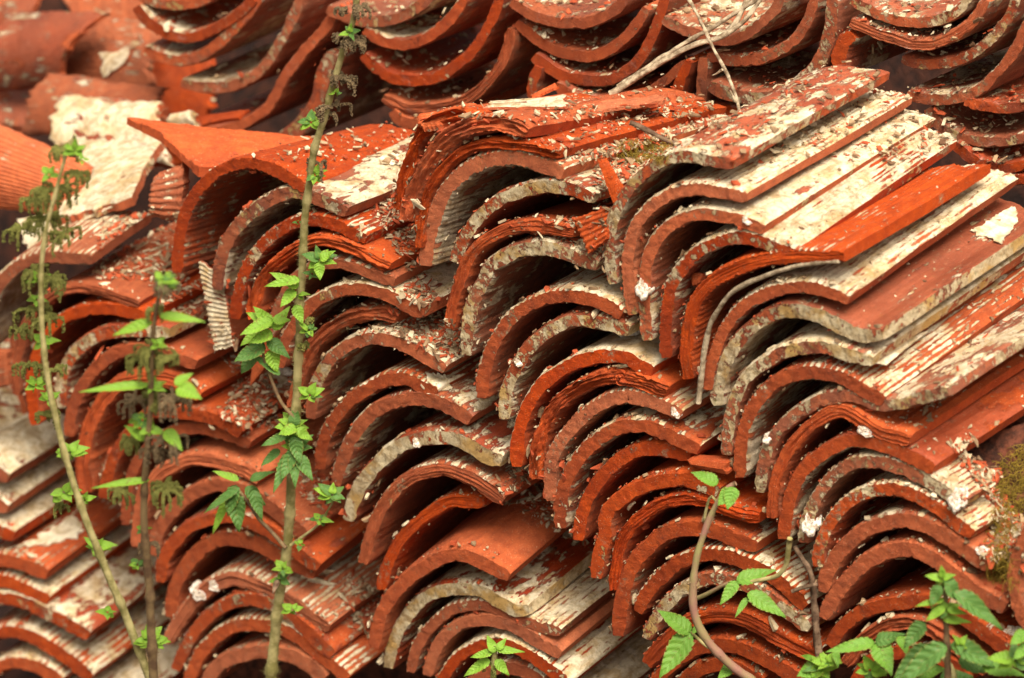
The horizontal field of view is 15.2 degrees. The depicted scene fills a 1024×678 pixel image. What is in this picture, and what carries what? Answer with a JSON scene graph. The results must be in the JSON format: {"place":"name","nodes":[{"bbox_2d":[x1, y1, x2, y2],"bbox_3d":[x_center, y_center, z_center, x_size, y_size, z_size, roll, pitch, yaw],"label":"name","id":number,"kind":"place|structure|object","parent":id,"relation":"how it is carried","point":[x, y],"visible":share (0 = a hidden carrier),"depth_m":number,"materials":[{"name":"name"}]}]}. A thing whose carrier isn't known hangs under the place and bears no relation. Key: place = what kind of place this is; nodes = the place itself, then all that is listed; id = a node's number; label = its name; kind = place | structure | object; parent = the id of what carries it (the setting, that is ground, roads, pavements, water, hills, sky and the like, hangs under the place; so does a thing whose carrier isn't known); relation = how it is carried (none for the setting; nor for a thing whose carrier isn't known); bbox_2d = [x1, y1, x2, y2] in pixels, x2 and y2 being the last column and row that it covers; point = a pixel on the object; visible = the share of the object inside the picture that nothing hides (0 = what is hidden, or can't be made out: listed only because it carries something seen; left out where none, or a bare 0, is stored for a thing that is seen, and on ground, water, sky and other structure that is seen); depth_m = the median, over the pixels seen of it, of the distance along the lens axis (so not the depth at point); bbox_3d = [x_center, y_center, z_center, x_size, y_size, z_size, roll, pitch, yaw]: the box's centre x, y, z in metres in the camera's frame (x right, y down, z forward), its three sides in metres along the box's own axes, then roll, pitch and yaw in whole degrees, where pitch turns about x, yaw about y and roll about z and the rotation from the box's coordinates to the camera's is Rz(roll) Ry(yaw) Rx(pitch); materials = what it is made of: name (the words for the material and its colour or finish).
{"place":"outdoors","nodes":[
{"label":"outdoors","id":0,"kind":"place"},
{"bbox_2d":[0,539,42,677],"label":"ground","id":1,"kind":"structure","parent":0,"point":[6,644],"depth_m":8.10,"materials":[{"name":"soil"}]},
{"bbox_2d":[1,134,170,677],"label":"nettle","id":2,"kind":"object","parent":1,"relation":"on","point":[36,272],"visible":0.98,"depth_m":5.59,"materials":[{"name":"green plant"}]},
{"bbox_2d":[80,269,204,677],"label":"nettle","id":3,"kind":"object","parent":1,"relation":"on","point":[166,283],"visible":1,"depth_m":5.41,"materials":[{"name":"green plant"}]},
{"bbox_2d":[202,631,332,677],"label":"roof tile","id":4,"kind":"object","parent":1,"relation":"on","point":[238,655],"visible":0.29,"depth_m":6.85,"materials":[{"name":"ceramic"}]},
{"bbox_2d":[184,606,386,677],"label":"roof tile","id":5,"kind":"object","parent":4,"relation":"on","point":[357,655],"visible":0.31,"depth_m":6.80,"materials":[{"name":"ceramic"}]},
{"bbox_2d":[171,586,386,671],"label":"roof tile","id":6,"kind":"object","parent":5,"relation":"on","point":[225,607],"visible":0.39,"depth_m":6.78,"materials":[{"name":"ceramic"}]},
{"bbox_2d":[164,542,385,643],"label":"roof tile","id":7,"kind":"object","parent":6,"relation":"on","point":[326,599],"visible":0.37,"depth_m":6.76,"materials":[{"name":"ceramic"}]},
{"bbox_2d":[165,523,363,616],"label":"roof tile","id":8,"kind":"object","parent":7,"relation":"on","point":[224,546],"visible":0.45,"depth_m":6.85,"materials":[{"name":"ceramic"}]},
{"bbox_2d":[155,492,372,582],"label":"roof tile","id":9,"kind":"object","parent":8,"relation":"on","point":[325,540],"visible":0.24,"depth_m":6.69,"materials":[{"name":"ceramic"}]},
{"bbox_2d":[149,447,355,555],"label":"roof tile","id":10,"kind":"object","parent":9,"relation":"on","point":[198,495],"visible":0.29,"depth_m":6.70,"materials":[{"name":"ceramic"}]},
{"bbox_2d":[130,411,330,546],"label":"roof tile","id":11,"kind":"object","parent":10,"relation":"on","point":[194,466],"visible":0.29,"depth_m":6.74,"materials":[{"name":"ceramic"}]},
{"bbox_2d":[120,404,305,524],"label":"roof tile","id":12,"kind":"object","parent":11,"relation":"on","point":[193,429],"visible":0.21,"depth_m":6.73,"materials":[{"name":"ceramic"}]},
{"bbox_2d":[98,364,293,498],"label":"roof tile","id":13,"kind":"object","parent":12,"relation":"on","point":[118,461],"visible":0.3,"depth_m":6.71,"materials":[{"name":"ceramic"}]},
{"bbox_2d":[75,343,251,493],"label":"roof tile","id":14,"kind":"object","parent":13,"relation":"on","point":[217,374],"visible":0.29,"depth_m":6.88,"materials":[{"name":"ceramic"}]},
{"bbox_2d":[64,317,253,436],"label":"roof tile","id":15,"kind":"object","parent":14,"relation":"on","point":[77,410],"visible":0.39,"depth_m":6.75,"materials":[{"name":"ceramic"}]},
{"bbox_2d":[55,286,233,407],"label":"roof tile","id":16,"kind":"object","parent":15,"relation":"on","point":[76,360],"visible":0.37,"depth_m":6.80,"materials":[{"name":"ceramic"}]},
{"bbox_2d":[25,265,212,424],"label":"roof tile","id":17,"kind":"object","parent":16,"relation":"on","point":[82,320],"visible":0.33,"depth_m":6.87,"materials":[{"name":"ceramic"}]},
{"bbox_2d":[11,222,211,395],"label":"roof tile","id":18,"kind":"object","parent":17,"relation":"on","point":[76,291],"visible":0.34,"depth_m":6.79,"materials":[{"name":"ceramic"}]},
{"bbox_2d":[0,210,151,343],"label":"roof tile","id":19,"kind":"object","parent":18,"relation":"on","point":[14,298],"visible":0.76,"depth_m":6.81,"materials":[{"name":"ceramic"}]},
{"bbox_2d":[59,139,164,223],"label":"broken tile","id":20,"kind":"object","parent":19,"relation":"on","point":[121,170],"visible":0.84,"depth_m":6.91,"materials":[{"name":"ceramic"}]},
{"bbox_2d":[197,15,364,129],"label":"roof tile","id":21,"kind":"object","parent":1,"relation":"on","point":[293,87],"visible":0.58,"depth_m":7.00,"materials":[{"name":"ceramic"}]},
{"bbox_2d":[180,0,339,93],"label":"roof tile","id":22,"kind":"object","parent":21,"relation":"on","point":[304,21],"visible":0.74,"depth_m":7.00,"materials":[{"name":"ceramic"}]},
{"bbox_2d":[204,0,371,677],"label":"nettle","id":23,"kind":"object","parent":1,"relation":"on","point":[292,464],"visible":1,"depth_m":6.24,"materials":[{"name":"green plant"}]},
{"bbox_2d":[0,0,1023,677],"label":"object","id":24,"kind":"object","parent":1,"relation":"on","point":[546,288],"visible":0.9,"depth_m":6.22,"materials":[{"name":"white"}]},
{"bbox_2d":[0,0,1023,677],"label":"mortar crumbs debris","id":25,"kind":"object","parent":1,"relation":"on","point":[570,286],"visible":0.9,"depth_m":6.10,"materials":[{"name":"white concrete"}]},
{"bbox_2d":[60,127,1023,677],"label":"packed dirt","id":26,"kind":"structure","parent":1,"relation":"on","point":[256,669],"depth_m":7.11,"materials":[{"name":"brown soil"}]},
{"bbox_2d":[389,82,527,129],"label":"roof tile","id":27,"kind":"object","parent":26,"relation":"on","point":[405,121],"visible":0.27,"depth_m":6.79,"materials":[{"name":"ceramic"}]},
{"bbox_2d":[381,26,541,115],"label":"roof tile","id":28,"kind":"object","parent":27,"relation":"on","point":[513,66],"visible":0.62,"depth_m":6.69,"materials":[{"name":"ceramic"}]},
{"bbox_2d":[360,0,523,86],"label":"roof tile","id":29,"kind":"object","parent":28,"relation":"on","point":[484,46],"visible":0.66,"depth_m":6.74,"materials":[{"name":"ceramic"}]},
{"bbox_2d":[677,652,777,677],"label":"roof tile","id":30,"kind":"object","parent":26,"relation":"on","point":[704,669],"visible":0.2,"depth_m":6.06,"materials":[{"name":"ceramic"}]},
{"bbox_2d":[650,623,856,677],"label":"roof tile","id":31,"kind":"object","parent":30,"relation":"on","point":[756,652],"visible":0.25,"depth_m":6.01,"materials":[{"name":"ceramic"}]},
{"bbox_2d":[642,572,910,667],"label":"roof tile","id":32,"kind":"object","parent":31,"relation":"on","point":[711,616],"visible":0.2,"depth_m":5.97,"materials":[{"name":"ceramic"}]},
{"bbox_2d":[642,561,826,639],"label":"roof tile","id":33,"kind":"object","parent":32,"relation":"on","point":[675,597],"visible":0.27,"depth_m":6.00,"materials":[{"name":"ceramic"}]},
{"bbox_2d":[634,497,903,613],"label":"roof tile","id":34,"kind":"object","parent":33,"relation":"on","point":[665,578],"visible":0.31,"depth_m":5.96,"materials":[{"name":"ceramic"}]},
{"bbox_2d":[612,506,778,635],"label":"roof tile","id":35,"kind":"object","parent":34,"relation":"on","point":[684,532],"visible":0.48,"depth_m":6.05,"materials":[{"name":"ceramic"}]},
{"bbox_2d":[608,473,767,590],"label":"roof tile","id":36,"kind":"object","parent":35,"relation":"on","point":[672,503],"visible":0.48,"depth_m":6.00,"materials":[{"name":"ceramic"}]},
{"bbox_2d":[590,442,755,578],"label":"roof tile","id":37,"kind":"object","parent":36,"relation":"on","point":[649,487],"visible":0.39,"depth_m":6.04,"materials":[{"name":"ceramic"}]},
{"bbox_2d":[573,434,721,540],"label":"roof tile","id":38,"kind":"object","parent":37,"relation":"on","point":[645,454],"visible":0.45,"depth_m":6.10,"materials":[{"name":"ceramic"}]},
{"bbox_2d":[553,402,726,527],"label":"roof tile","id":39,"kind":"object","parent":38,"relation":"on","point":[612,436],"visible":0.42,"depth_m":6.00,"materials":[{"name":"ceramic"}]},
{"bbox_2d":[543,378,710,500],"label":"roof tile","id":40,"kind":"object","parent":39,"relation":"on","point":[597,412],"visible":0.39,"depth_m":6.03,"materials":[{"name":"ceramic"}]},
{"bbox_2d":[528,361,697,479],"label":"roof tile","id":41,"kind":"object","parent":40,"relation":"on","point":[594,383],"visible":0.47,"depth_m":6.03,"materials":[{"name":"ceramic"}]},
{"bbox_2d":[510,333,679,466],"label":"roof tile","id":42,"kind":"object","parent":41,"relation":"on","point":[558,377],"visible":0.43,"depth_m":6.02,"materials":[{"name":"ceramic"}]},
{"bbox_2d":[498,305,639,418],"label":"roof tile","id":43,"kind":"object","parent":42,"relation":"on","point":[569,331],"visible":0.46,"depth_m":6.09,"materials":[{"name":"ceramic"}]},
{"bbox_2d":[475,267,626,397],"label":"roof tile","id":44,"kind":"object","parent":43,"relation":"on","point":[519,323],"visible":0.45,"depth_m":6.06,"materials":[{"name":"ceramic"}]},
{"bbox_2d":[460,234,604,355],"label":"roof tile","id":45,"kind":"object","parent":44,"relation":"on","point":[547,260],"visible":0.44,"depth_m":6.11,"materials":[{"name":"ceramic"}]},
{"bbox_2d":[444,198,612,328],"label":"roof tile","id":46,"kind":"object","parent":45,"relation":"on","point":[489,244],"visible":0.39,"depth_m":6.03,"materials":[{"name":"ceramic"}]},
{"bbox_2d":[450,134,694,263],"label":"roof tile","id":47,"kind":"object","parent":46,"relation":"on","point":[524,198],"visible":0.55,"depth_m":5.98,"materials":[{"name":"ceramic"}]},
{"bbox_2d":[419,114,726,265],"bbox_3d":[0.104,-0.243,6.164,0.305,0.359,0.437,23,37,34],"label":"roof tile","id":48,"kind":"object","parent":47,"relation":"on","point":[479,179],"visible":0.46,"depth_m":6.07,"materials":[{"name":"ceramic"}]},
{"bbox_2d":[414,100,726,247],"bbox_3d":[0.091,-0.262,6.152,0.299,0.356,0.436,23,37,34],"label":"roof tile","id":49,"kind":"object","parent":48,"relation":"on","point":[455,159],"visible":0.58,"depth_m":5.99,"materials":[{"name":"ceramic"}]},
{"bbox_2d":[399,87,704,221],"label":"roof tile","id":50,"kind":"object","parent":49,"relation":"on","point":[515,125],"visible":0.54,"depth_m":5.99,"materials":[{"name":"ceramic"}]},
{"bbox_2d":[851,631,980,677],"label":"roof tile","id":51,"kind":"object","parent":26,"relation":"on","point":[899,654],"visible":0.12,"depth_m":5.78,"materials":[{"name":"ceramic"}]},
{"bbox_2d":[841,608,997,674],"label":"roof tile","id":52,"kind":"object","parent":51,"relation":"on","point":[898,621],"visible":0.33,"depth_m":5.75,"materials":[{"name":"ceramic"}]},
{"bbox_2d":[826,564,1023,651],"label":"roof tile","id":53,"kind":"object","parent":52,"relation":"on","point":[848,626],"visible":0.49,"depth_m":5.76,"materials":[{"name":"ceramic"}]},
{"bbox_2d":[819,528,1010,620],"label":"roof tile","id":54,"kind":"object","parent":53,"relation":"on","point":[856,582],"visible":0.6,"depth_m":5.73,"materials":[{"name":"ceramic"}]},
{"bbox_2d":[817,495,1009,592],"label":"roof tile","id":55,"kind":"object","parent":54,"relation":"on","point":[887,521],"visible":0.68,"depth_m":5.70,"materials":[{"name":"ceramic"}]},
{"bbox_2d":[811,471,999,566],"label":"roof tile","id":56,"kind":"object","parent":55,"relation":"on","point":[841,519],"visible":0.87,"depth_m":5.67,"materials":[{"name":"ceramic"}]},
{"bbox_2d":[797,448,992,542],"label":"roof tile","id":57,"kind":"object","parent":56,"relation":"on","point":[834,486],"visible":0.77,"depth_m":5.67,"materials":[{"name":"ceramic"}]},
{"bbox_2d":[777,369,1023,538],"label":"roof tile","id":58,"kind":"object","parent":57,"relation":"on","point":[816,464],"visible":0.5,"depth_m":5.72,"materials":[{"name":"ceramic"}]},
{"bbox_2d":[766,348,1023,518],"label":"roof tile","id":59,"kind":"object","parent":58,"relation":"on","point":[840,418],"visible":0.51,"depth_m":5.71,"materials":[{"name":"ceramic"}]},
{"bbox_2d":[755,304,1023,492],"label":"roof tile","id":60,"kind":"object","parent":59,"relation":"on","point":[911,394],"visible":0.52,"depth_m":5.66,"materials":[{"name":"ceramic"}]},
{"bbox_2d":[733,261,1023,477],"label":"roof tile","id":61,"kind":"object","parent":60,"relation":"on","point":[804,377],"visible":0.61,"depth_m":5.75,"materials":[{"name":"ceramic"}]},
{"bbox_2d":[721,247,1023,454],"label":"roof tile","id":62,"kind":"object","parent":61,"relation":"on","point":[774,360],"visible":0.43,"depth_m":5.71,"materials":[{"name":"ceramic"}]},
{"bbox_2d":[710,198,1023,405],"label":"roof tile","id":63,"kind":"object","parent":62,"relation":"on","point":[754,338],"visible":0.59,"depth_m":5.71,"materials":[{"name":"ceramic"}]},
{"bbox_2d":[703,164,1017,389],"bbox_3d":[0.532,-0.089,5.844,0.268,0.280,0.448,23,37,34],"label":"roof tile","id":64,"kind":"object","parent":63,"relation":"on","point":[856,271],"visible":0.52,"depth_m":5.69,"materials":[{"name":"ceramic"}]},
{"bbox_2d":[679,164,990,378],"bbox_3d":[0.488,-0.104,5.828,0.299,0.331,0.384,23,37,34],"label":"roof tile","id":65,"kind":"object","parent":64,"relation":"on","point":[909,202],"visible":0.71,"depth_m":5.72,"materials":[{"name":"ceramic"}]},
{"bbox_2d":[659,129,956,357],"bbox_3d":[0.452,-0.141,5.872,0.255,0.298,0.418,23,37,34],"label":"roof tile","id":66,"kind":"object","parent":65,"relation":"on","point":[839,204],"visible":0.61,"depth_m":5.76,"materials":[{"name":"ceramic"}]},
{"bbox_2d":[638,109,935,340],"bbox_3d":[0.423,-0.174,5.900,0.238,0.290,0.446,23,37,34],"label":"roof tile","id":67,"kind":"object","parent":66,"relation":"on","point":[797,191],"visible":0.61,"depth_m":5.77,"materials":[{"name":"ceramic"}]},
{"bbox_2d":[621,88,911,314],"bbox_3d":[0.391,-0.209,5.895,0.236,0.294,0.428,23,37,34],"label":"roof tile","id":68,"kind":"object","parent":67,"relation":"on","point":[690,191],"visible":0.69,"depth_m":5.77,"materials":[{"name":"ceramic"}]},
{"bbox_2d":[604,65,889,283],"bbox_3d":[0.358,-0.251,5.883,0.246,0.298,0.400,23,37,34],"label":"roof tile","id":69,"kind":"object","parent":68,"relation":"on","point":[640,187],"visible":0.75,"depth_m":5.78,"materials":[{"name":"ceramic"}]},
{"bbox_2d":[644,663,661,677],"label":"roof tile","id":70,"kind":"object","parent":1,"relation":"on","point":[647,675],"depth_m":6.52,"materials":[{"name":"ceramic"}]},
{"bbox_2d":[507,628,656,677],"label":"roof tile","id":71,"kind":"object","parent":70,"relation":"on","point":[626,663],"visible":0.08,"depth_m":6.46,"materials":[{"name":"ceramic"}]},
{"bbox_2d":[468,653,549,677],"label":"roof tile","id":72,"kind":"object","parent":71,"relation":"on","point":[525,669],"visible":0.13,"depth_m":6.42,"materials":[{"name":"ceramic"}]},
{"bbox_2d":[437,615,645,677],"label":"roof tile","id":73,"kind":"object","parent":72,"relation":"on","point":[589,651],"visible":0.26,"depth_m":6.38,"materials":[{"name":"ceramic"}]},
{"bbox_2d":[423,593,614,676],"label":"roof tile","id":74,"kind":"object","parent":73,"relation":"on","point":[457,632],"visible":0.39,"depth_m":6.39,"materials":[{"name":"ceramic"}]},
{"bbox_2d":[407,568,615,672],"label":"roof tile","id":75,"kind":"object","parent":74,"relation":"on","point":[566,605],"visible":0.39,"depth_m":6.38,"materials":[{"name":"ceramic"}]},
{"bbox_2d":[384,526,598,668],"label":"roof tile","id":76,"kind":"object","parent":75,"relation":"on","point":[550,573],"visible":0.41,"depth_m":6.42,"materials":[{"name":"ceramic"}]},
{"bbox_2d":[368,480,572,648],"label":"roof tile","id":77,"kind":"object","parent":76,"relation":"on","point":[515,537],"visible":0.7,"depth_m":6.38,"materials":[{"name":"ceramic"}]},
{"bbox_2d":[376,483,491,589],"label":"roof tile","id":78,"kind":"object","parent":77,"relation":"on","point":[412,541],"visible":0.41,"depth_m":6.50,"materials":[{"name":"ceramic"}]},
{"bbox_2d":[358,445,541,564],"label":"roof tile","id":79,"kind":"object","parent":78,"relation":"on","point":[423,486],"visible":0.46,"depth_m":6.41,"materials":[{"name":"ceramic"}]},
{"bbox_2d":[343,409,516,521],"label":"roof tile","id":80,"kind":"object","parent":79,"relation":"on","point":[386,466],"visible":0.45,"depth_m":6.34,"materials":[{"name":"ceramic"}]},
{"bbox_2d":[331,372,499,485],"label":"roof tile","id":81,"kind":"object","parent":80,"relation":"on","point":[379,423],"visible":0.48,"depth_m":6.40,"materials":[{"name":"ceramic"}]},
{"bbox_2d":[314,351,482,469],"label":"roof tile","id":82,"kind":"object","parent":81,"relation":"on","point":[337,423],"visible":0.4,"depth_m":6.37,"materials":[{"name":"ceramic"}]},
{"bbox_2d":[306,306,479,418],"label":"roof tile","id":83,"kind":"object","parent":82,"relation":"on","point":[369,354],"visible":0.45,"depth_m":6.42,"materials":[{"name":"ceramic"}]},
{"bbox_2d":[287,297,409,407],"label":"roof tile","id":84,"kind":"object","parent":83,"relation":"on","point":[326,337],"visible":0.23,"depth_m":6.39,"materials":[{"name":"ceramic"}]},
{"bbox_2d":[279,261,458,367],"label":"roof tile","id":85,"kind":"object","parent":84,"relation":"on","point":[319,307],"visible":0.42,"depth_m":6.29,"materials":[{"name":"ceramic"}]},
{"bbox_2d":[270,249,438,335],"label":"roof tile","id":86,"kind":"object","parent":85,"relation":"on","point":[333,273],"visible":0.24,"depth_m":6.28,"materials":[{"name":"ceramic"}]},
{"bbox_2d":[246,222,420,319],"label":"roof tile","id":87,"kind":"object","parent":86,"relation":"on","point":[261,296],"visible":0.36,"depth_m":6.28,"materials":[{"name":"ceramic"}]},
{"bbox_2d":[229,197,412,319],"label":"roof tile","id":88,"kind":"object","parent":87,"relation":"on","point":[271,244],"visible":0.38,"depth_m":6.34,"materials":[{"name":"ceramic"}]},
{"bbox_2d":[212,136,413,289],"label":"roof tile","id":89,"kind":"object","parent":88,"relation":"on","point":[258,218],"visible":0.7,"depth_m":6.35,"materials":[{"name":"ceramic"}]},
{"bbox_2d":[171,124,415,272],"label":"roof tile","id":90,"kind":"object","parent":89,"relation":"on","point":[222,202],"visible":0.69,"depth_m":6.47,"materials":[{"name":"ceramic"}]},
{"bbox_2d":[657,471,792,677],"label":"bramble","id":91,"kind":"object","parent":1,"relation":"on","point":[681,643],"visible":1,"depth_m":5.84,"materials":[{"name":"plant"}]},
{"bbox_2d":[796,628,1023,677],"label":"bramble","id":92,"kind":"object","parent":1,"relation":"on","point":[822,665],"visible":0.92,"depth_m":5.62,"materials":[{"name":"green plant"}]},
{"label":"roof tile","id":93,"kind":"object","parent":1,"relation":"on","visible":0},
{"bbox_2d":[69,620,184,677],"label":"roof tile","id":94,"kind":"object","parent":93,"relation":"on","point":[127,665],"visible":0.09,"depth_m":7.32,"materials":[{"name":"ceramic"}]},
{"bbox_2d":[0,640,73,677],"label":"roof tile","id":95,"kind":"object","parent":94,"relation":"on","point":[42,666],"visible":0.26,"depth_m":7.33,"materials":[{"name":"ceramic"}]},
{"bbox_2d":[0,580,172,677],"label":"roof tile","id":96,"kind":"object","parent":95,"relation":"on","point":[103,648],"visible":0.28,"depth_m":7.27,"materials":[{"name":"ceramic"}]},
{"bbox_2d":[0,543,165,639],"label":"roof tile","id":97,"kind":"object","parent":96,"relation":"on","point":[93,597],"visible":0.36,"depth_m":7.23,"materials":[{"name":"ceramic"}]},
{"bbox_2d":[0,0,1023,677],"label":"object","id":98,"kind":"object","parent":93,"relation":"on","point":[596,312],"visible":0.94,"depth_m":6.18,"materials":[{"name":"white"}]},
{"bbox_2d":[0,0,1023,412],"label":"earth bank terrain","id":99,"kind":"structure","parent":0,"point":[902,76],"depth_m":8.39,"materials":[{"name":"soil"}]},
{"bbox_2d":[0,89,32,130],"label":"broken tile","id":100,"kind":"object","parent":99,"relation":"on","point":[13,111],"visible":0.34,"depth_m":7.73,"materials":[{"name":"ceramic"}]},
{"bbox_2d":[0,10,111,91],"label":"broken tile","id":101,"kind":"object","parent":100,"relation":"on","point":[36,48],"visible":0.94,"depth_m":7.59,"materials":[{"name":"ceramic"}]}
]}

